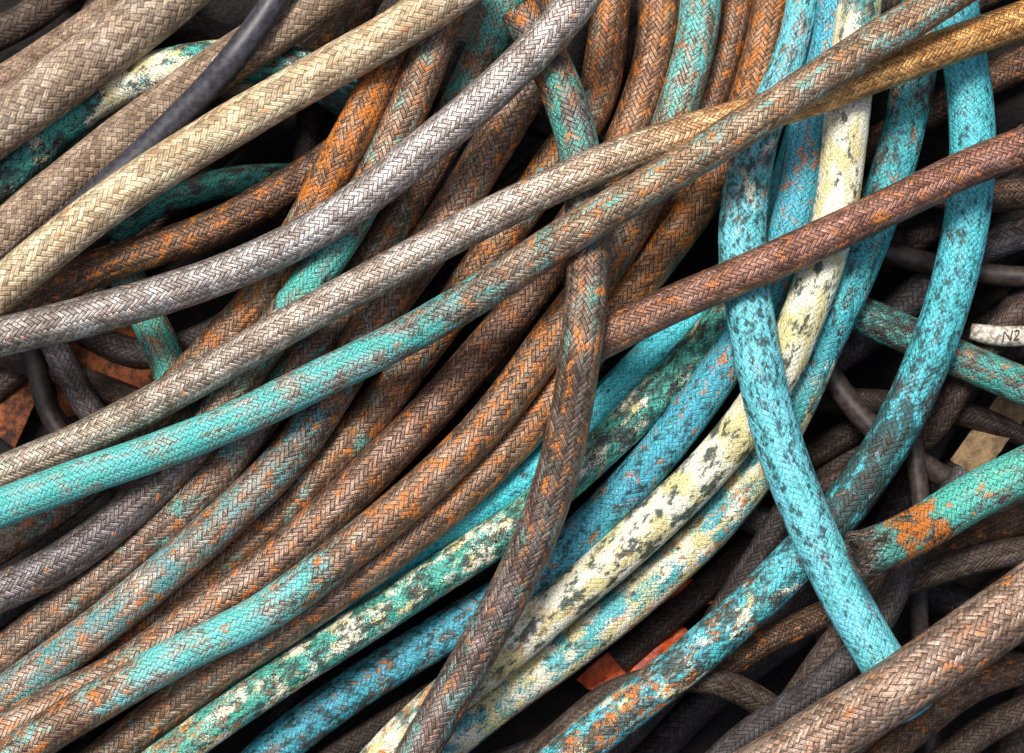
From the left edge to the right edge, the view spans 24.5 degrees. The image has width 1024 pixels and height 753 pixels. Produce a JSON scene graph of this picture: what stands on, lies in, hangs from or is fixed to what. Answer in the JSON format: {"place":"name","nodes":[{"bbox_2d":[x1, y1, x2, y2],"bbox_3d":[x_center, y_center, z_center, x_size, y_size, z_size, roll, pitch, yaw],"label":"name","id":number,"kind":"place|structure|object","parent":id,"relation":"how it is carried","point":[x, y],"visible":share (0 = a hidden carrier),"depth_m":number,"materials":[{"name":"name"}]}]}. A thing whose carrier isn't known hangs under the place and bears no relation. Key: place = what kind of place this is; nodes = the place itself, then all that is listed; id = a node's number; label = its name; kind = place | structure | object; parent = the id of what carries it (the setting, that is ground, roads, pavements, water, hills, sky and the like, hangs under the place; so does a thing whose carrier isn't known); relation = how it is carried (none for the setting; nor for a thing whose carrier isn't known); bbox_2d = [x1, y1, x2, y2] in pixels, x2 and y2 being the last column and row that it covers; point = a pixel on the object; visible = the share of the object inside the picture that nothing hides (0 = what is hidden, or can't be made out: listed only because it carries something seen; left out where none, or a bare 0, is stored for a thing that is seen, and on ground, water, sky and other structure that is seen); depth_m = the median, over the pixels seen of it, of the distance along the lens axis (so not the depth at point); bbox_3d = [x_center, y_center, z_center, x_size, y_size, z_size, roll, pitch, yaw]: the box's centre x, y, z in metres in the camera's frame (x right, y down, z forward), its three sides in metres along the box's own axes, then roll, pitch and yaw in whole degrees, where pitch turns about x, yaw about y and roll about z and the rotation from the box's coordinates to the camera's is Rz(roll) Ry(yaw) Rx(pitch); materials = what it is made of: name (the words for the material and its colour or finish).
{"place":"outdoors","nodes":[
{"label":"outdoors","id":0,"kind":"place"},
{"bbox_2d":[0,0,1023,752],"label":"ground","id":1,"kind":"structure","parent":0,"point":[876,370],"depth_m":1.50,"materials":[{"name":"soil"}]},
{"bbox_2d":[0,381,34,447],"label":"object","id":2,"kind":"object","parent":1,"relation":"on","point":[17,406],"visible":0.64,"depth_m":1.49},
{"bbox_2d":[0,0,77,51],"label":"braided hose","id":3,"kind":"object","parent":1,"relation":"on","point":[22,20],"visible":1,"depth_m":1.45,"materials":[{"name":"fabric"}]},
{"bbox_2d":[80,0,94,10],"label":"braided hose","id":4,"kind":"object","parent":1,"relation":"on","point":[87,2],"visible":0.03,"depth_m":1.46,"materials":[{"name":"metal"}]},
{"bbox_2d":[0,0,118,87],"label":"braided hose","id":5,"kind":"object","parent":4,"relation":"on","point":[19,62],"visible":0.38,"depth_m":1.44,"materials":[{"name":"fabric"}]},
{"bbox_2d":[0,0,210,159],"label":"braided hose","id":6,"kind":"object","parent":5,"relation":"on","point":[119,37],"visible":1,"depth_m":1.41,"materials":[{"name":"fabric"}]},
{"bbox_2d":[56,325,173,416],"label":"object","id":7,"kind":"object","parent":1,"relation":"on","point":[138,377],"visible":0.32,"depth_m":1.47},
{"bbox_2d":[0,138,253,402],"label":"braided hose","id":8,"kind":"object","parent":1,"relation":"on","point":[11,381],"visible":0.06,"depth_m":1.47,"materials":[{"name":"fabric"}]},
{"bbox_2d":[40,342,129,482],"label":"braided hose","id":9,"kind":"object","parent":8,"relation":"on","point":[80,394],"visible":0.4,"depth_m":1.43,"materials":[{"name":"fabric"}]},
{"bbox_2d":[243,0,382,91],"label":"braided hose","id":10,"kind":"object","parent":8,"relation":"on","point":[353,14],"visible":0.25,"depth_m":1.43,"materials":[{"name":"fabric"}]},
{"bbox_2d":[0,415,291,631],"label":"braided hose","id":11,"kind":"object","parent":1,"relation":"on","point":[9,617],"visible":0.05,"depth_m":1.46,"materials":[{"name":"fabric"}]},
{"bbox_2d":[0,12,465,613],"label":"braided hose","id":12,"kind":"object","parent":11,"relation":"on","point":[126,512],"visible":0.61,"depth_m":1.39,"materials":[{"name":"fabric"}]},
{"bbox_2d":[0,0,480,315],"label":"braided hose","id":13,"kind":"object","parent":12,"relation":"on","point":[35,260],"visible":1,"depth_m":1.36,"materials":[{"name":"beige fabric"}]},
{"bbox_2d":[0,0,525,673],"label":"braided hose","id":14,"kind":"object","parent":11,"relation":"on","point":[206,484],"visible":0.59,"depth_m":1.41,"materials":[{"name":"fabric"}]},
{"bbox_2d":[73,312,219,368],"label":"braided hose","id":15,"kind":"object","parent":1,"relation":"on","point":[120,348],"visible":0.38,"depth_m":1.47,"materials":[{"name":"fabric"}]},
{"bbox_2d":[0,352,389,507],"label":"braided hose","id":16,"kind":"object","parent":1,"relation":"on","point":[108,390],"visible":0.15,"depth_m":1.45,"materials":[{"name":"fabric"}]},
{"bbox_2d":[22,348,67,433],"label":"rubber hose","id":17,"kind":"object","parent":16,"relation":"on","point":[49,412],"visible":0.42,"depth_m":1.44,"materials":[{"name":"black rubber"}]},
{"bbox_2d":[109,271,197,425],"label":"braided hose","id":18,"kind":"object","parent":16,"relation":"on","point":[160,344],"visible":0.33,"depth_m":1.42,"materials":[{"name":"fabric"}]},
{"bbox_2d":[3,138,326,315],"bbox_3d":[-0.205,-0.081,1.409,0.269,0.039,0.032,-26,90,0],"label":"braided hose","id":19,"kind":"object","parent":18,"relation":"on","point":[264,200],"visible":0.66,"depth_m":1.40,"materials":[{"name":"fabric"}]},
{"bbox_2d":[0,0,411,565],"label":"braided hose","id":20,"kind":"object","parent":18,"relation":"on","point":[342,150],"visible":0.41,"depth_m":1.38,"materials":[{"name":"fabric"}]},
{"bbox_2d":[0,0,602,357],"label":"braided hose","id":21,"kind":"object","parent":20,"relation":"on","point":[519,64],"visible":1,"depth_m":1.36,"materials":[{"name":"fabric"}]},
{"bbox_2d":[0,0,1023,486],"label":"braided hose","id":22,"kind":"object","parent":20,"relation":"on","point":[326,304],"visible":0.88,"depth_m":1.35,"materials":[{"name":"fabric"}]},
{"bbox_2d":[0,0,976,528],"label":"braided hose","id":23,"kind":"object","parent":22,"relation":"on","point":[660,178],"visible":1,"depth_m":1.34,"materials":[{"name":"fabric"}]},
{"bbox_2d":[123,31,322,715],"bbox_3d":[-0.186,0.059,1.485,0.040,0.031,0.630,14,90,0],"label":"braided hose","id":24,"kind":"object","parent":1,"relation":"on","point":[308,129],"visible":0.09,"depth_m":1.47,"materials":[{"name":"fabric"}]},
{"bbox_2d":[106,163,289,241],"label":"braided hose","id":25,"kind":"object","parent":24,"relation":"on","point":[200,188],"visible":0.48,"depth_m":1.43,"materials":[{"name":"teal fabric"}]},
{"bbox_2d":[199,0,398,117],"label":"braided hose","id":26,"kind":"object","parent":1,"relation":"on","point":[241,88],"visible":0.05,"depth_m":1.48,"materials":[{"name":"fabric"}]},
{"bbox_2d":[0,0,352,259],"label":"braided hose","id":27,"kind":"object","parent":26,"relation":"on","point":[38,201],"visible":0.61,"depth_m":1.41,"materials":[{"name":"fabric"}]},
{"bbox_2d":[52,0,291,217],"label":"rubber hose","id":28,"kind":"object","parent":27,"relation":"on","point":[199,95],"visible":0.69,"depth_m":1.38,"materials":[{"name":"grey rubber"}]},
{"bbox_2d":[68,497,588,752],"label":"braided hose","id":29,"kind":"object","parent":1,"relation":"on","point":[488,572],"visible":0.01,"depth_m":1.48,"materials":[{"name":"fabric"}]},
{"bbox_2d":[56,123,607,752],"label":"braided hose","id":30,"kind":"object","parent":1,"relation":"on","point":[502,175],"visible":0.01,"depth_m":1.48,"materials":[{"name":"fabric"}]},
{"bbox_2d":[81,24,637,738],"bbox_3d":[-0.093,-0.011,1.472,0.036,0.029,0.586,39,90,0],"label":"braided hose","id":31,"kind":"object","parent":30,"relation":"on","point":[529,156],"visible":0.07,"depth_m":1.47,"materials":[{"name":"fabric"}]},
{"bbox_2d":[0,0,679,739],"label":"braided hose","id":32,"kind":"object","parent":31,"relation":"on","point":[386,456],"visible":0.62,"depth_m":1.41,"materials":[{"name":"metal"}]},
{"bbox_2d":[0,0,721,752],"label":"braided hose","id":33,"kind":"object","parent":32,"relation":"on","point":[434,476],"visible":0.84,"depth_m":1.37,"materials":[{"name":"fabric"}]},
{"bbox_2d":[77,0,630,670],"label":"braided hose","id":34,"kind":"object","parent":31,"relation":"on","point":[375,408],"visible":0.36,"depth_m":1.42,"materials":[{"name":"fabric"}]},
{"bbox_2d":[0,0,572,711],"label":"braided hose","id":35,"kind":"object","parent":34,"relation":"on","point":[250,494],"visible":0.73,"depth_m":1.40,"materials":[{"name":"fabric"}]},
{"bbox_2d":[266,40,466,727],"bbox_3d":[-0.102,0.069,1.465,0.029,0.050,0.573,14,90,0],"label":"braided hose","id":36,"kind":"object","parent":1,"relation":"on","point":[279,709],"visible":0.06,"depth_m":1.46,"materials":[{"name":"fabric"}]},
{"bbox_2d":[415,202,563,307],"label":"braided hose","id":37,"kind":"object","parent":1,"relation":"on","point":[433,288],"visible":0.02,"depth_m":1.46,"materials":[{"name":"fabric"}]},
{"bbox_2d":[979,0,1002,10],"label":"braided hose","id":38,"kind":"object","parent":37,"relation":"on","point":[984,4],"visible":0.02,"depth_m":1.46,"materials":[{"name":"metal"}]},
{"bbox_2d":[76,0,903,244],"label":"braided hose","id":39,"kind":"object","parent":1,"relation":"on","point":[196,28],"visible":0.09,"depth_m":1.46,"materials":[{"name":"fabric"}]},
{"bbox_2d":[576,626,687,689],"bbox_3d":[0.077,0.175,1.478,0.032,0.010,0.072,45,90,0],"label":"orange scrap","id":40,"kind":"object","parent":1,"relation":"on","point":[605,667],"visible":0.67,"depth_m":1.48,"materials":[{"name":"plastic"}]},
{"bbox_2d":[490,580,819,752],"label":"braided hose","id":41,"kind":"object","parent":1,"relation":"on","point":[805,595],"visible":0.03,"depth_m":1.45,"materials":[{"name":"fabric"}]},
{"bbox_2d":[515,667,776,752],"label":"braided hose","id":42,"kind":"object","parent":41,"relation":"on","point":[747,694],"visible":0.44,"depth_m":1.40,"materials":[{"name":"fabric"}]},
{"bbox_2d":[442,0,936,752],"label":"braided hose","id":43,"kind":"object","parent":41,"relation":"on","point":[680,558],"visible":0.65,"depth_m":1.41,"materials":[{"name":"fabric"}]},
{"bbox_2d":[360,0,882,752],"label":"braided hose","id":44,"kind":"object","parent":43,"relation":"on","point":[664,512],"visible":0.68,"depth_m":1.39,"materials":[{"name":"beige fabric"}]},
{"bbox_2d":[537,0,995,752],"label":"braided hose","id":45,"kind":"object","parent":43,"relation":"on","point":[759,596],"visible":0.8,"depth_m":1.38,"materials":[{"name":"blue fabric"}]},
{"bbox_2d":[601,124,1023,361],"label":"braided hose","id":46,"kind":"object","parent":45,"relation":"on","point":[804,246],"visible":0.97,"depth_m":1.34,"materials":[{"name":"fabric"}]},
{"bbox_2d":[473,381,886,503],"bbox_3d":[0.254,0.082,1.474,0.571,0.052,0.034,15,90,0],"label":"braided hose","id":47,"kind":"object","parent":1,"relation":"on","point":[484,387],"visible":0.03,"depth_m":1.46,"materials":[{"name":"fabric"}]},
{"bbox_2d":[347,251,1023,667],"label":"braided hose","id":48,"kind":"object","parent":1,"relation":"on","point":[1013,259],"visible":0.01,"depth_m":1.48,"materials":[{"name":"fabric"}]},
{"bbox_2d":[837,217,1023,372],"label":"braided hose","id":49,"kind":"object","parent":48,"relation":"on","point":[908,295],"visible":0.41,"depth_m":1.45,"materials":[{"name":"fabric"}]},
{"bbox_2d":[487,0,899,195],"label":"braided hose","id":50,"kind":"object","parent":1,"relation":"on","point":[513,177],"visible":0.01,"depth_m":1.45,"materials":[{"name":"fabric"}]},
{"bbox_2d":[428,134,473,207],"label":"rubber hose","id":51,"kind":"object","parent":50,"relation":"on","point":[461,152],"visible":0.07,"depth_m":1.43,"materials":[{"name":"black rubber"}]},
{"bbox_2d":[598,208,930,378],"bbox_3d":[0.065,0.017,1.481,0.609,0.038,0.048,-34,90,0],"label":"braided hose","id":52,"kind":"object","parent":1,"relation":"on","point":[605,368],"visible":0.04,"depth_m":1.48,"materials":[{"name":"fabric"}]},
{"bbox_2d":[172,0,751,729],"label":"braided hose","id":53,"kind":"object","parent":52,"relation":"on","point":[734,22],"visible":0.1,"depth_m":1.44,"materials":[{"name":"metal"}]},
{"bbox_2d":[80,0,785,752],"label":"braided hose","id":54,"kind":"object","parent":53,"relation":"on","point":[664,250],"visible":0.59,"depth_m":1.40,"materials":[{"name":"fabric"}]},
{"bbox_2d":[718,0,932,723],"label":"braided hose","id":55,"kind":"object","parent":54,"relation":"on","point":[856,617],"visible":0.74,"depth_m":1.34,"materials":[{"name":"blue fabric"}]},
{"bbox_2d":[183,39,811,752],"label":"braided hose","id":56,"kind":"object","parent":53,"relation":"on","point":[625,375],"visible":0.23,"depth_m":1.41,"materials":[{"name":"teal fabric"}]},
{"bbox_2d":[141,206,773,752],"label":"braided hose","id":57,"kind":"object","parent":56,"relation":"on","point":[627,422],"visible":0.52,"depth_m":1.39,"materials":[{"name":"teal fabric"}]},
{"bbox_2d":[394,0,608,752],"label":"braided hose","id":58,"kind":"object","parent":57,"relation":"on","point":[475,652],"visible":0.91,"depth_m":1.36,"materials":[{"name":"fabric"}]},
{"bbox_2d":[547,284,1023,446],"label":"braided hose","id":59,"kind":"object","parent":1,"relation":"on","point":[972,416],"visible":0.2,"depth_m":1.44,"materials":[{"name":"fabric"}]},
{"bbox_2d":[950,396,1023,470],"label":"wood strip","id":60,"kind":"object","parent":59,"relation":"on","point":[975,449],"visible":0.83,"depth_m":1.44,"materials":[{"name":"beige wood"}]},
{"bbox_2d":[607,292,1007,672],"bbox_3d":[0.303,-0.013,1.475,0.610,0.049,0.058,-35,90,0],"label":"braided hose","id":61,"kind":"object","parent":1,"relation":"on","point":[633,647],"visible":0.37,"depth_m":1.47,"materials":[{"name":"fabric"}]},
{"bbox_2d":[662,578,712,603],"bbox_3d":[0.105,0.134,1.471,0.046,0.012,0.024,20,90,0],"label":"plastic strap","id":62,"kind":"object","parent":61,"relation":"on","point":[683,586],"visible":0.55,"depth_m":1.47,"materials":[{"name":"red plastic"}]},
{"bbox_2d":[602,450,1023,648],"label":"braided hose","id":63,"kind":"object","parent":1,"relation":"on","point":[948,598],"visible":0.1,"depth_m":1.43,"materials":[{"name":"fabric"}]},
{"bbox_2d":[813,497,1023,642],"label":"braided hose","id":64,"kind":"object","parent":63,"relation":"on","point":[1019,502],"visible":0.09,"depth_m":1.40,"materials":[{"name":"fabric"}]},
{"bbox_2d":[717,504,1023,674],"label":"braided hose","id":65,"kind":"object","parent":64,"relation":"on","point":[764,642],"visible":0.62,"depth_m":1.40,"materials":[{"name":"fabric"}]},
{"bbox_2d":[780,536,1023,694],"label":"braided hose","id":66,"kind":"object","parent":65,"relation":"on","point":[950,566],"visible":0.53,"depth_m":1.38,"materials":[{"name":"fabric"}]},
{"bbox_2d":[705,464,969,752],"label":"braided hose","id":67,"kind":"object","parent":66,"relation":"on","point":[837,668],"visible":0.46,"depth_m":1.36,"materials":[{"name":"fabric"}]},
{"bbox_2d":[732,561,1023,752],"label":"braided hose","id":68,"kind":"object","parent":67,"relation":"on","point":[965,642],"visible":1,"depth_m":1.31,"materials":[{"name":"fabric"}]},
{"bbox_2d":[842,445,1023,580],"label":"braided hose","id":69,"kind":"object","parent":67,"relation":"on","point":[955,507],"visible":1,"depth_m":1.32,"materials":[{"name":"fabric"}]},
{"bbox_2d":[863,653,1023,752],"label":"braided hose","id":70,"kind":"object","parent":63,"relation":"on","point":[937,716],"visible":0.84,"depth_m":1.40,"materials":[{"name":"fabric"}]},
{"bbox_2d":[632,287,1023,752],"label":"braided hose","id":71,"kind":"object","parent":1,"relation":"on","point":[683,721],"visible":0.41,"depth_m":1.47,"materials":[{"name":"fabric"}]},
{"bbox_2d":[817,292,1023,493],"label":"braided hose","id":72,"kind":"object","parent":71,"relation":"on","point":[954,395],"visible":0.39,"depth_m":1.42,"materials":[{"name":"fabric"}]},
{"bbox_2d":[825,363,1023,535],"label":"rubber hose","id":73,"kind":"object","parent":72,"relation":"on","point":[856,409],"visible":0.39,"depth_m":1.41,"materials":[{"name":"rubber"}]},
{"bbox_2d":[851,298,1023,405],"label":"braided hose","id":74,"kind":"object","parent":72,"relation":"on","point":[893,328],"visible":0.57,"depth_m":1.40,"materials":[{"name":"teal fabric"}]},
{"bbox_2d":[968,323,1023,345],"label":"cable sleeve","id":75,"kind":"object","parent":72,"relation":"on","point":[993,335],"visible":1,"depth_m":1.41,"materials":[{"name":"white plastic"}]},
{"bbox_2d":[676,420,1023,703],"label":"braided hose","id":76,"kind":"object","parent":1,"relation":"on","point":[933,488],"visible":0.05,"depth_m":1.47,"materials":[{"name":"fabric"}]},
{"bbox_2d":[608,503,788,752],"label":"braided hose","id":77,"kind":"object","parent":76,"relation":"on","point":[771,535],"visible":0.3,"depth_m":1.42,"materials":[{"name":"fabric"}]},
{"bbox_2d":[692,167,1023,447],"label":"braided hose","id":78,"kind":"object","parent":1,"relation":"on","point":[922,232],"visible":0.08,"depth_m":1.47,"materials":[{"name":"fabric"}]},
{"bbox_2d":[313,346,1023,752],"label":"braided hose","id":79,"kind":"object","parent":78,"relation":"on","point":[843,436],"visible":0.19,"depth_m":1.45,"materials":[{"name":"fabric"}]},
{"bbox_2d":[240,0,836,752],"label":"braided hose","id":80,"kind":"object","parent":79,"relation":"on","point":[640,472],"visible":0.66,"depth_m":1.41,"materials":[{"name":"blue fabric"}]},
{"bbox_2d":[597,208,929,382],"bbox_3d":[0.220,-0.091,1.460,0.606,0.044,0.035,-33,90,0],"label":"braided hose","id":81,"kind":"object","parent":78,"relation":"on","point":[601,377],"visible":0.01,"depth_m":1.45,"materials":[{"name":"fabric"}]},
{"bbox_2d":[860,176,1023,212],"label":"braided hose","id":82,"kind":"object","parent":81,"relation":"on","point":[1008,196],"visible":0.16,"depth_m":1.43,"materials":[{"name":"fabric"}]},
{"bbox_2d":[882,243,1023,286],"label":"rubber hose","id":83,"kind":"object","parent":81,"relation":"on","point":[908,258],"visible":0.53,"depth_m":1.43,"materials":[{"name":"rubber"}]},
{"bbox_2d":[845,566,1015,683],"bbox_3d":[0.252,0.173,1.483,0.640,0.035,0.044,-42,90,0],"label":"braided hose","id":84,"kind":"object","parent":1,"relation":"on","point":[990,580],"visible":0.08,"depth_m":1.48,"materials":[{"name":"fabric"}]},
{"bbox_2d":[859,647,1023,752],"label":"braided hose","id":85,"kind":"object","parent":1,"relation":"on","point":[1016,651],"visible":0.03,"depth_m":1.46,"materials":[{"name":"fabric"}]},
{"bbox_2d":[906,433,940,752],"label":"rubber hose","id":86,"kind":"object","parent":85,"relation":"on","point":[919,492],"visible":0.32,"depth_m":1.40,"materials":[{"name":"rubber"}]},
{"bbox_2d":[864,44,1023,167],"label":"braided hose","id":87,"kind":"object","parent":1,"relation":"on","point":[1007,71],"visible":0.32,"depth_m":1.48,"materials":[{"name":"fabric"}]},
{"bbox_2d":[993,685,1023,752],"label":"braided hose","id":88,"kind":"object","parent":1,"relation":"on","point":[1013,742],"visible":0.35,"depth_m":1.47,"materials":[{"name":"fabric"}]},
{"bbox_2d":[930,694,1023,752],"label":"braided hose","id":89,"kind":"object","parent":88,"relation":"on","point":[986,729],"visible":1,"depth_m":1.42,"materials":[{"name":"fabric"}]},
{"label":"braided hose","id":90,"kind":"object","parent":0,"visible":0},
{"bbox_2d":[0,40,356,205],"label":"braided hose","id":91,"kind":"object","parent":90,"relation":"on","point":[27,161],"visible":0.45,"depth_m":1.43,"materials":[{"name":"teal fabric"}]}
]}

